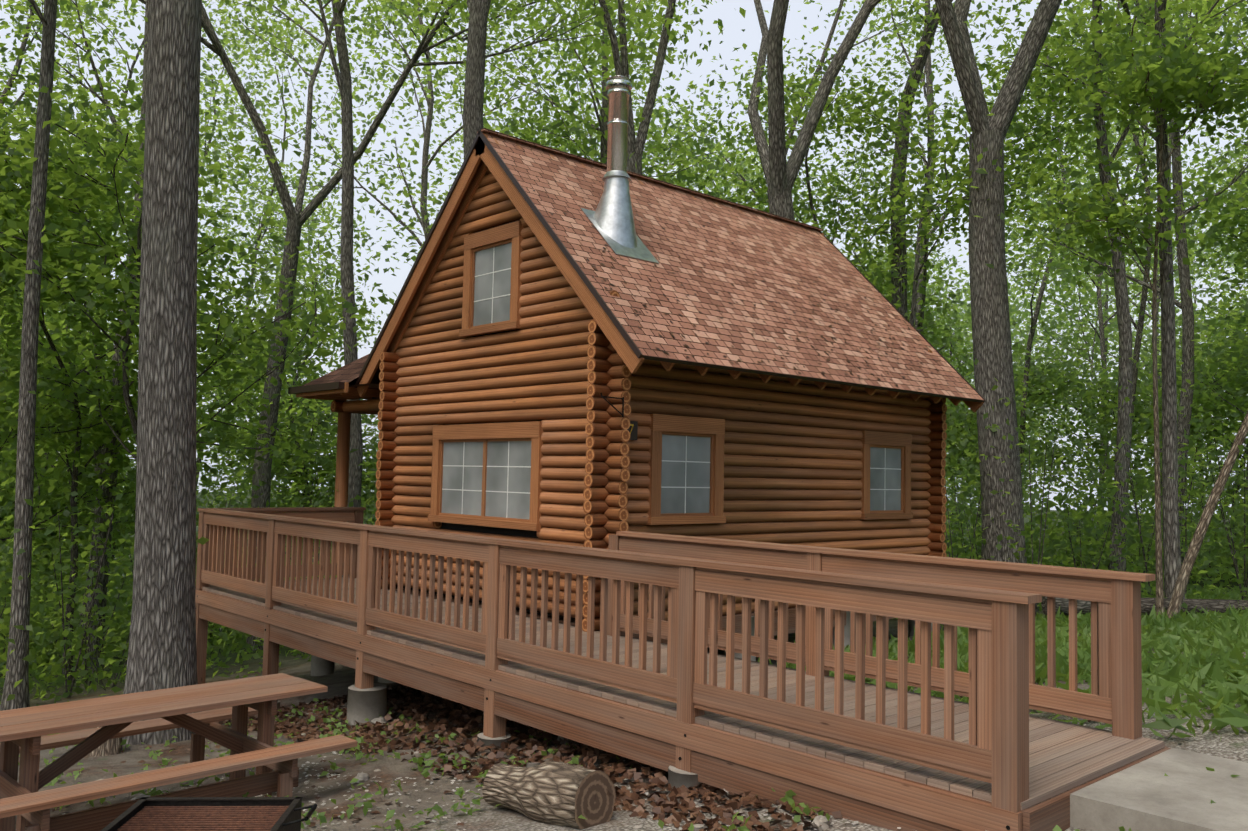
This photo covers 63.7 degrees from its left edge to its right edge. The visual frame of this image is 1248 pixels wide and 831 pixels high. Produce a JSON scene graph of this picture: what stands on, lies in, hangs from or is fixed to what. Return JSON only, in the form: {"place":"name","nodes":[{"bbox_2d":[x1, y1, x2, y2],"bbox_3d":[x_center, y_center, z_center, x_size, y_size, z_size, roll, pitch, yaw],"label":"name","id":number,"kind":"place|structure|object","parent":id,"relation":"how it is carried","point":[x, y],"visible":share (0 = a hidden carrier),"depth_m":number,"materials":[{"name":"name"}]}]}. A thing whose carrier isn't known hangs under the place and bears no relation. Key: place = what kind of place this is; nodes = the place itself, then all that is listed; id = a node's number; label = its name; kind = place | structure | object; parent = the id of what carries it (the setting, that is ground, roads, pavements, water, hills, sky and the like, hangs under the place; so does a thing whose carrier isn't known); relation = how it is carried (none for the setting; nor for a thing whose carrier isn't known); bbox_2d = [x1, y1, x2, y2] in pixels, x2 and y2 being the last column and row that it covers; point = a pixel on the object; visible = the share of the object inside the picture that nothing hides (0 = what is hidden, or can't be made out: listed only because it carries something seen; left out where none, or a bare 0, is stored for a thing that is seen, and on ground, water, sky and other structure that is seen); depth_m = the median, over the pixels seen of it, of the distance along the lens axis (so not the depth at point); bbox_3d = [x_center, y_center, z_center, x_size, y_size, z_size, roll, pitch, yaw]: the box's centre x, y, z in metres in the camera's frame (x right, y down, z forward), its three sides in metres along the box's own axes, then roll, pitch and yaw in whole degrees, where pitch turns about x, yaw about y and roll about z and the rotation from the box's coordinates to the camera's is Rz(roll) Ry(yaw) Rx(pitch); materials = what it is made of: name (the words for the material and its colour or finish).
{"place":"outdoors","nodes":[
{"label":"outdoors","id":0,"kind":"place"},
{"bbox_2d":[0,492,1247,830],"bbox_3d":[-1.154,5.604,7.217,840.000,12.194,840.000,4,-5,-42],"label":"ground","id":1,"kind":"structure","parent":0,"point":[340,680],"depth_m":7.95,"materials":[{"name":"brown soil"}]},
{"bbox_2d":[87,726,121,756],"bbox_3d":[-5.012,3.056,9.663,0.416,0.639,0.491,4,-5,-42],"label":"trunk","id":2,"kind":"object","parent":1,"relation":"on","point":[113,746],"visible":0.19,"depth_m":9.60,"materials":[{"name":"brown plant"}]},
{"bbox_2d":[0,673,357,830],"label":"picnic table","id":3,"kind":"object","parent":1,"relation":"on","point":[23,731],"visible":0.96,"depth_m":7.06,"materials":[{"name":"brown wood"}]},
{"bbox_2d":[101,797,316,830],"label":"fire pit","id":4,"kind":"object","parent":1,"relation":"on","point":[212,814],"visible":1,"depth_m":5.82,"materials":[{"name":"metal"}]},
{"bbox_2d":[96,717,830,830],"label":"rocks","id":5,"kind":"object","parent":1,"relation":"on","point":[819,820],"visible":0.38,"depth_m":7.39,"materials":[{"name":"grey stone"}]},
{"bbox_2d":[482,761,615,829],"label":"fallen log","id":6,"kind":"object","parent":1,"relation":"on","point":[556,793],"visible":1,"depth_m":6.21,"materials":[{"name":"bark"},{"name":"wood"}]},
{"bbox_2d":[62,729,1074,830],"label":"gravel pebbles","id":7,"kind":"object","parent":1,"relation":"on","point":[453,790],"visible":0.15,"depth_m":7.28,"materials":[{"name":"grey gravel"}]},
{"bbox_2d":[18,666,1217,830],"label":"dead leaf litter","id":8,"kind":"object","parent":1,"relation":"on","point":[663,804],"visible":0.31,"depth_m":8.33,"materials":[{"name":"brown plant"}]},
{"bbox_2d":[0,0,1247,744],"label":"forest","id":9,"kind":"object","parent":1,"relation":"on","point":[162,650],"depth_m":22.15,"materials":[{"name":"green plant"}]},
{"bbox_2d":[0,0,1247,333],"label":"tree leaves","id":10,"kind":"object","parent":9,"relation":"attached to","point":[650,16],"visible":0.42,"depth_m":36.76,"materials":[{"name":"green plant"}]},
{"bbox_2d":[0,0,1247,705],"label":"background foliage","id":11,"kind":"object","parent":1,"relation":"on","point":[1168,82],"visible":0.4,"depth_m":17.92,"materials":[{"name":"green plant"}]},
{"bbox_2d":[18,583,1247,830],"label":"grass and weeds","id":12,"kind":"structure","parent":1,"relation":"on","point":[1212,647],"depth_m":9.53,"materials":[{"name":"green plant"}]},
{"bbox_2d":[195,507,1170,830],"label":"deck and railings","id":13,"kind":"structure","parent":1,"relation":"on","point":[675,699],"depth_m":7.34,"materials":[{"name":"brown wood"}]},
{"bbox_2d":[288,354,380,574],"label":"porch roof and posts","id":14,"kind":"structure","parent":13,"relation":"on","point":[337,387],"depth_m":15.74,"materials":[{"name":"brown wood"}]},
{"bbox_2d":[375,169,946,631],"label":"cabin log walls","id":15,"kind":"structure","parent":13,"relation":"on","point":[793,455],"depth_m":12.75,"materials":[{"name":"brown wood"}]},
{"bbox_2d":[600,393,637,439],"bbox_3d":[-0.046,0.016,10.886,0.751,0.472,0.132,9,-8,-66],"label":"cabin number plaque","id":16,"kind":"object","parent":15,"relation":"attached to","point":[632,429],"visible":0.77,"depth_m":11.11,"materials":[{"name":"metal"}]},
{"bbox_2d":[355,128,984,411],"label":"cabin roof","id":17,"kind":"structure","parent":15,"relation":"on","point":[521,170],"depth_m":13.27,"materials":[{"name":"brown wood"}]},
{"bbox_2d":[581,75,658,263],"bbox_3d":[-0.038,-3.073,12.552,0.720,2.362,0.691,4,-5,-42],"label":"chimney pipe","id":18,"kind":"object","parent":17,"relation":"on","point":[611,218],"visible":1,"depth_m":12.48,"materials":[{"name":"silver metal"}]},
{"bbox_2d":[533,180,966,392],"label":"roof leaves","id":19,"kind":"object","parent":17,"relation":"on","point":[611,257],"visible":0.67,"depth_m":13.01,"materials":[{"name":"brown plant"}]},
{"bbox_2d":[428,220,912,530],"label":"cabin windows","id":20,"kind":"structure","parent":15,"relation":"in","point":[486,474],"depth_m":12.54,"materials":[{"name":"grey glass"}]},
{"bbox_2d":[1070,748,1247,830],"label":"concrete slab","id":21,"kind":"structure","parent":1,"relation":"on","point":[1146,795],"depth_m":5.56,"materials":[{"name":"grey concrete"}]},
{"bbox_2d":[0,0,1247,516],"label":"sky","id":22,"kind":"structure","parent":0,"point":[733,36],"materials":[{"name":"white"}]},
{"bbox_2d":[403,220,862,620],"bbox_3d":[0.725,-0.257,14.982,6.450,5.636,5.165,4,-5,-42],"label":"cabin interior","id":23,"kind":"object","parent":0,"point":[496,530],"depth_m":12.73,"materials":[{"name":"brown wood"}]}
]}

